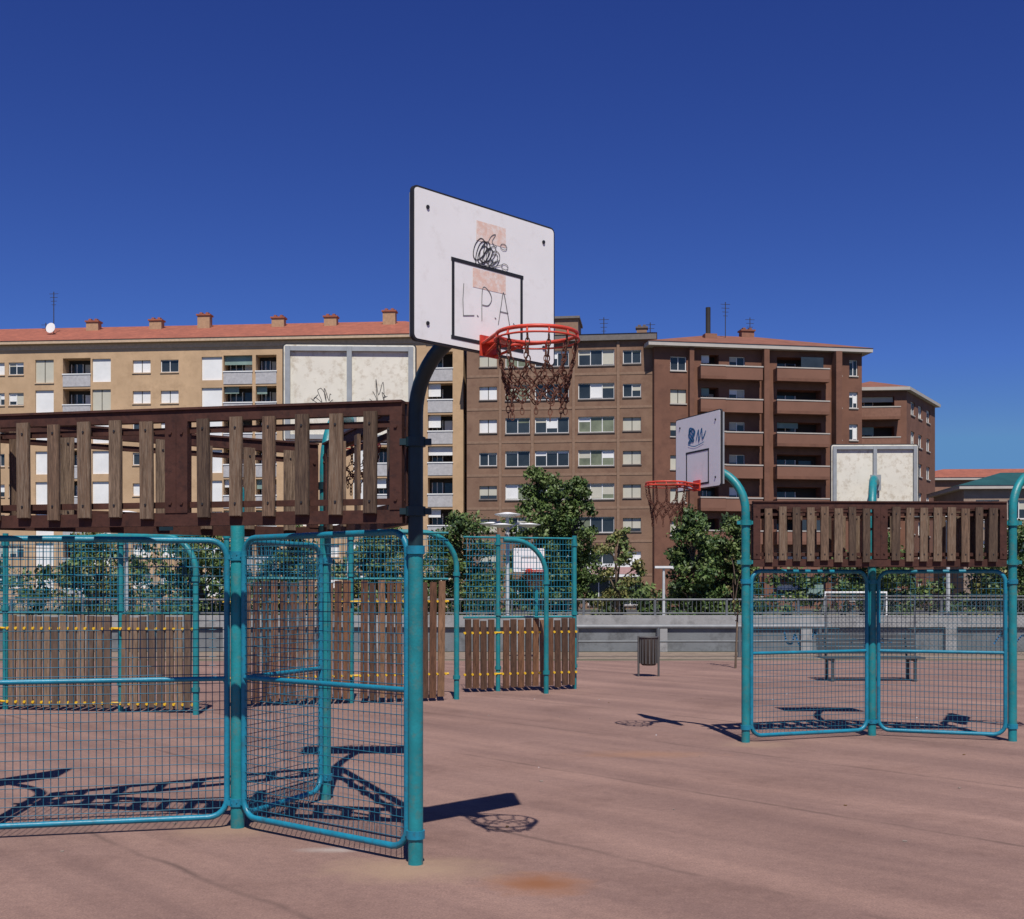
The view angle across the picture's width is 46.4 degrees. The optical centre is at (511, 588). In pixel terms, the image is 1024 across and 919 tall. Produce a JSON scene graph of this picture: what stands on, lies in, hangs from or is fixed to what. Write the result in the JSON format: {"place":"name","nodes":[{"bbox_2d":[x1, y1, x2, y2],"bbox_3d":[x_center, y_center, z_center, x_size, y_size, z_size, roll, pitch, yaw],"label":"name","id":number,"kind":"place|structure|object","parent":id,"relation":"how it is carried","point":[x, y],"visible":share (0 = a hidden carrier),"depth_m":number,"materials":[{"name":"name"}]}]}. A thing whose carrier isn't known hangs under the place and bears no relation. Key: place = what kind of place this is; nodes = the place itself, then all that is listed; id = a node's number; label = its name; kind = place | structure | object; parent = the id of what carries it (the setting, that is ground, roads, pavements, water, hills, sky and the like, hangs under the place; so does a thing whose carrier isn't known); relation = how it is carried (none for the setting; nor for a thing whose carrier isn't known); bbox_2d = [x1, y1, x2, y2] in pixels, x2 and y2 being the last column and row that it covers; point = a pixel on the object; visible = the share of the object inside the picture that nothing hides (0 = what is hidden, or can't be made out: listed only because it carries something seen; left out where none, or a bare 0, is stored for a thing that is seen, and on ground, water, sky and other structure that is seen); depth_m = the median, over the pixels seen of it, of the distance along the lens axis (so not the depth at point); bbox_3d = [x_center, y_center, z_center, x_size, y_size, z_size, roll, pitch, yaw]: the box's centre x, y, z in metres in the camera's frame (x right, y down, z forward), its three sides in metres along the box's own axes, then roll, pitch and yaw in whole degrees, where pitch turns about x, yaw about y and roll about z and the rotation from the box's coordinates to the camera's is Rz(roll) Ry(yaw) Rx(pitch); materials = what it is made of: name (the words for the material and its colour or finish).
{"place":"outdoors","nodes":[
{"label":"outdoors","id":0,"kind":"place"},
{"bbox_2d":[0,292,466,607],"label":"apartment building","id":1,"kind":"structure","parent":0,"point":[94,365],"depth_m":110.64,"materials":[{"name":"beige brick"}]},
{"bbox_2d":[333,524,347,577],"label":"street lamp","id":2,"kind":"object","parent":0,"point":[347,549],"visible":0.04,"depth_m":45.95,"materials":[{"name":"white metal"}]},
{"bbox_2d":[13,610,967,612],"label":"road","id":3,"kind":"structure","parent":0,"point":[634,611],"depth_m":91.00,"materials":[{"name":"grey asphalt"}]},
{"bbox_2d":[0,660,1023,918],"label":"court pavement","id":4,"kind":"structure","parent":0,"point":[666,794],"depth_m":9.50,"materials":[{"name":"concrete"}]},
{"bbox_2d":[0,533,199,711],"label":"wood and fence","id":5,"kind":"object","parent":4,"relation":"on","point":[12,622],"visible":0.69,"depth_m":17.01,"materials":[{"name":"teal paint"}]},
{"bbox_2d":[96,533,199,714],"bbox_3d":[-5.086,0.489,16.699,1.557,2.522,0.114,0,0,12],"label":"arched goal post","id":6,"kind":"object","parent":4,"relation":"on","point":[195,623],"visible":0.62,"depth_m":16.52,"materials":[{"name":"teal metal"}]},
{"bbox_2d":[0,400,431,848],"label":"goal cage","id":7,"kind":"object","parent":4,"relation":"on","point":[176,438],"visible":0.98,"depth_m":8.22,"materials":[{"name":"blue paint"}]},
{"bbox_2d":[222,531,448,703],"bbox_3d":[-2.635,0.425,18.161,3.451,2.690,0.148,0,0,-18],"label":"wood and fence","id":8,"kind":"object","parent":4,"relation":"on","point":[429,691],"visible":0.45,"depth_m":18.21,"materials":[{"name":"teal paint"}]},
{"bbox_2d":[282,343,416,799],"bbox_3d":[-1.534,-0.215,10.688,0.993,3.970,1.343,0,0,37],"label":"basketball hoop","id":9,"kind":"object","parent":4,"relation":"on","point":[314,372],"visible":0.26,"depth_m":10.72,"materials":[{"name":"teal paint"}]},
{"bbox_2d":[398,529,459,699],"bbox_3d":[-1.353,0.414,18.714,1.107,2.672,0.112,0,0,-16],"label":"arched goal post","id":10,"kind":"object","parent":4,"relation":"on","point":[456,575],"visible":0.91,"depth_m":18.81,"materials":[{"name":"teal metal"}]},
{"bbox_2d":[408,185,579,865],"bbox_3d":[-0.132,-0.270,7.199,1.056,4.080,0.989,0,0,0],"label":"basketball hoop","id":11,"kind":"object","parent":4,"relation":"on","point":[481,280],"visible":1,"depth_m":7.23,"materials":[{"name":"teal paint"}]},
{"bbox_2d":[463,534,576,690],"bbox_3d":[0.157,0.425,20.488,2.106,2.690,0.148,0,0,-20],"label":"wood and fence","id":12,"kind":"object","parent":4,"relation":"on","point":[531,672],"visible":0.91,"depth_m":20.45,"materials":[{"name":"teal paint"}]},
{"bbox_2d":[503,537,549,693],"bbox_3d":[0.240,0.454,19.792,0.808,2.591,0.114,0,0,-18],"label":"arched goal post","id":13,"kind":"object","parent":4,"relation":"on","point":[546,583],"visible":1,"depth_m":19.86,"materials":[{"name":"teal metal"}]},
{"bbox_2d":[637,636,659,675],"bbox_3d":[2.720,1.350,23.800,0.384,0.800,0.384,0,0,34],"label":"litter bin","id":14,"kind":"object","parent":4,"relation":"on","point":[648,650],"visible":1,"depth_m":23.67,"materials":[{"name":"metal"}]},
{"bbox_2d":[644,409,749,742],"bbox_3d":[2.048,-0.125,13.688,0.866,3.790,1.062,0,0,-43],"label":"basketball hoop","id":15,"kind":"object","parent":4,"relation":"on","point":[699,452],"visible":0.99,"depth_m":13.60,"materials":[{"name":"teal paint"}]},
{"bbox_2d":[722,552,740,667],"bbox_3d":[4.912,0.477,26.216,0.490,2.547,0.694,0,0,0],"label":"sapling","id":16,"kind":"object","parent":4,"relation":"on","point":[734,607],"visible":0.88,"depth_m":26.19,"materials":[{"name":"green plant"}]},
{"bbox_2d":[816,635,925,681],"bbox_3d":[6.800,1.318,22.716,1.900,0.864,0.673,0,0,0],"label":"park bench","id":17,"kind":"object","parent":4,"relation":"on","point":[863,644],"visible":0.52,"depth_m":22.92,"materials":[{"name":"metal"}]},
{"bbox_2d":[830,444,918,735],"bbox_3d":[4.457,-0.040,15.124,0.960,3.620,1.673,0,0,39],"label":"basketball hoop","id":18,"kind":"object","parent":4,"relation":"on","point":[874,472],"visible":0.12,"depth_m":15.28,"materials":[{"name":"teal paint"}]},
{"bbox_2d":[737,501,1021,736],"bbox_3d":[4.200,0.354,13.920,3.280,2.700,0.771,0,0,0],"label":"goal cage","id":19,"kind":"object","parent":4,"relation":"on","point":[964,519],"visible":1,"depth_m":13.66,"materials":[{"name":"blue paint"}]},
{"bbox_2d":[1008,473,1023,741],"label":"basketball hoop","id":20,"kind":"object","parent":4,"relation":"on","point":[1012,609],"visible":0.97,"depth_m":13.66,"materials":[{"name":"teal paint"}]},
{"bbox_2d":[0,615,1023,651],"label":"wall","id":21,"kind":"structure","parent":0,"point":[964,632],"depth_m":33.20,"materials":[{"name":"concrete"}]},
{"bbox_2d":[0,599,1023,614],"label":"railing","id":22,"kind":"object","parent":21,"relation":"on","point":[640,600],"visible":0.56,"depth_m":33.39,"materials":[{"name":"grey metal"}]},
{"bbox_2d":[785,632,1023,646],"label":"graffiti","id":23,"kind":"object","parent":21,"relation":"attached to","point":[794,635],"visible":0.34,"depth_m":33.20,"materials":[{"name":"paint"}]},
{"bbox_2d":[0,606,1023,660],"bbox_3d":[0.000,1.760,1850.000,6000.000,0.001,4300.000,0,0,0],"label":"ground","id":24,"kind":"structure","parent":0,"point":[15,608],"depth_m":29.62,"materials":[{"name":"grey concrete"}]},
{"bbox_2d":[47,532,148,614],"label":"tree","id":25,"kind":"object","parent":24,"relation":"on","point":[85,569],"visible":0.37,"depth_m":47.27,"materials":[{"name":"green plant"}]},
{"bbox_2d":[123,511,132,614],"bbox_3d":[-12.818,-0.425,39.968,2.066,4.350,1.874,0,0,0],"label":"street lamp","id":26,"kind":"object","parent":24,"relation":"on","point":[127,579],"visible":0.06,"depth_m":39.95,"materials":[{"name":"white metal"}]},
{"bbox_2d":[154,535,255,614],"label":"tree","id":27,"kind":"object","parent":24,"relation":"on","point":[201,581],"visible":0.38,"depth_m":49.53,"materials":[{"name":"green plant"}]},
{"bbox_2d":[256,525,317,614],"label":"tree","id":28,"kind":"object","parent":24,"relation":"on","point":[292,562],"visible":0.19,"depth_m":54.69,"materials":[{"name":"green plant"}]},
{"bbox_2d":[342,527,406,614],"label":"tree","id":29,"kind":"object","parent":24,"relation":"on","point":[364,549],"visible":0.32,"depth_m":51.40,"materials":[{"name":"green plant"}]},
{"bbox_2d":[423,510,502,614],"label":"tree","id":30,"kind":"object","parent":24,"relation":"on","point":[461,524],"visible":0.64,"depth_m":59.37,"materials":[{"name":"green plant"}]},
{"bbox_2d":[480,512,539,614],"bbox_3d":[-0.068,-0.400,39.968,2.066,4.300,1.874,0,0,0],"label":"street lamp","id":31,"kind":"object","parent":24,"relation":"on","point":[506,525],"visible":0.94,"depth_m":39.94,"materials":[{"name":"white metal"}]},
{"bbox_2d":[0,540,1023,614],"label":"distant trees","id":32,"kind":"object","parent":24,"relation":"on","point":[645,592],"visible":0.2,"depth_m":72.36,"materials":[{"name":"green plant"}]},
{"bbox_2d":[0,652,1023,658],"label":"gravel strip","id":33,"kind":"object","parent":24,"relation":"on","point":[663,655],"depth_m":31.29,"materials":[{"name":"gravel"}]},
{"bbox_2d":[513,548,544,615],"bbox_3d":[0.593,0.375,29.760,0.882,2.790,0.838,0,0,-44],"label":"basketball hoop","id":34,"kind":"object","parent":33,"relation":"on","point":[529,567],"visible":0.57,"depth_m":29.83,"materials":[{"name":"white paint"}]},
{"bbox_2d":[577,624,823,656],"bbox_3d":[4.800,1.333,30.500,6.403,0.834,0.109,0,0,-2],"label":"hand rail","id":35,"kind":"object","parent":33,"relation":"on","point":[658,627],"visible":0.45,"depth_m":30.46,"materials":[{"name":"grey metal"}]},
{"bbox_2d":[825,596,1023,655],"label":"chain link fence","id":36,"kind":"object","parent":33,"relation":"on","point":[826,614],"visible":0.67,"depth_m":31.13,"materials":[{"name":"grey metal"}]},
{"bbox_2d":[84,601,956,614],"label":"hedge","id":37,"kind":"object","parent":24,"relation":"on","point":[674,611],"visible":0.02,"depth_m":40.06,"materials":[{"name":"green plant"}]},
{"bbox_2d":[497,464,571,609],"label":"tree","id":38,"kind":"object","parent":24,"relation":"on","point":[536,498],"visible":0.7,"depth_m":57.45,"materials":[{"name":"green plant"}]},
{"bbox_2d":[519,521,587,614],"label":"tree","id":39,"kind":"object","parent":24,"relation":"on","point":[554,607],"visible":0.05,"depth_m":61.90,"materials":[{"name":"green plant"}]},
{"bbox_2d":[467,316,656,608],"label":"apartment building","id":40,"kind":"structure","parent":24,"relation":"on","point":[598,436],"depth_m":103.82,"materials":[{"name":"brown brick"}]},
{"bbox_2d":[542,476,604,614],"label":"tree","id":41,"kind":"object","parent":24,"relation":"on","point":[578,490],"visible":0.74,"depth_m":58.42,"materials":[{"name":"green plant"}]},
{"bbox_2d":[593,527,647,614],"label":"tree","id":42,"kind":"object","parent":24,"relation":"on","point":[621,590],"visible":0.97,"depth_m":51.88,"materials":[{"name":"green plant"}]},
{"bbox_2d":[654,566,672,614],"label":"street lamp","id":43,"kind":"object","parent":24,"relation":"on","point":[663,577],"visible":0.57,"depth_m":49.95,"materials":[{"name":"white metal"}]},
{"bbox_2d":[663,504,724,614],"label":"tree","id":44,"kind":"object","parent":24,"relation":"on","point":[691,529],"visible":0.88,"depth_m":55.58,"materials":[{"name":"green plant"}]},
{"bbox_2d":[685,534,729,614],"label":"tree","id":45,"kind":"object","parent":24,"relation":"on","point":[717,583],"visible":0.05,"depth_m":58.46,"materials":[{"name":"green plant"}]},
{"bbox_2d":[706,512,763,614],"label":"tree","id":46,"kind":"object","parent":24,"relation":"on","point":[731,526],"visible":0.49,"depth_m":56.55,"materials":[{"name":"green plant"}]},
{"bbox_2d":[644,302,872,608],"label":"apartment building","id":47,"kind":"structure","parent":24,"relation":"on","point":[792,410],"depth_m":103.61,"materials":[{"name":"red brick"}]},
{"bbox_2d":[821,591,886,614],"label":"football goal","id":48,"kind":"object","parent":24,"relation":"on","point":[850,592],"visible":0.28,"depth_m":44.99,"materials":[{"name":"white paint"}]},
{"bbox_2d":[833,529,917,614],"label":"tree","id":49,"kind":"object","parent":24,"relation":"on","point":[906,582],"visible":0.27,"depth_m":61.35,"materials":[{"name":"green plant"}]},
{"bbox_2d":[914,516,949,614],"bbox_3d":[14.682,-0.525,39.968,2.066,4.550,1.874,0,0,0],"label":"street lamp","id":50,"kind":"object","parent":24,"relation":"on","point":[947,586],"visible":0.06,"depth_m":39.95,"materials":[{"name":"white metal"}]},
{"bbox_2d":[960,544,1017,614],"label":"tree","id":51,"kind":"object","parent":24,"relation":"on","point":[988,580],"visible":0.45,"depth_m":57.34,"materials":[{"name":"green plant"}]},
{"bbox_2d":[970,518,1023,614],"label":"tree","id":52,"kind":"object","parent":24,"relation":"on","point":[1020,555],"visible":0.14,"depth_m":63.45,"materials":[{"name":"green plant"}]},
{"bbox_2d":[0,0,1023,470],"label":"sky","id":53,"kind":"structure","parent":0,"point":[837,172],"materials":[{"name":"blue"}]},
{"bbox_2d":[60,698,965,851],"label":"litter scraps","id":54,"kind":"object","parent":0,"point":[542,781],"visible":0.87,"depth_m":9.43,"materials":[{"name":"white paper"}]},
{"bbox_2d":[862,381,940,605],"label":"apartment building","id":55,"kind":"structure","parent":0,"point":[895,414],"depth_m":113.26,"materials":[{"name":"red brick"}]},
{"bbox_2d":[926,472,1023,608],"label":"office building","id":56,"kind":"structure","parent":0,"point":[997,487],"depth_m":100.52,"materials":[{"name":"concrete"}]},
{"bbox_2d":[935,469,1023,491],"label":"apartment building","id":57,"kind":"structure","parent":0,"point":[946,478],"depth_m":142.57,"materials":[{"name":"tile"}]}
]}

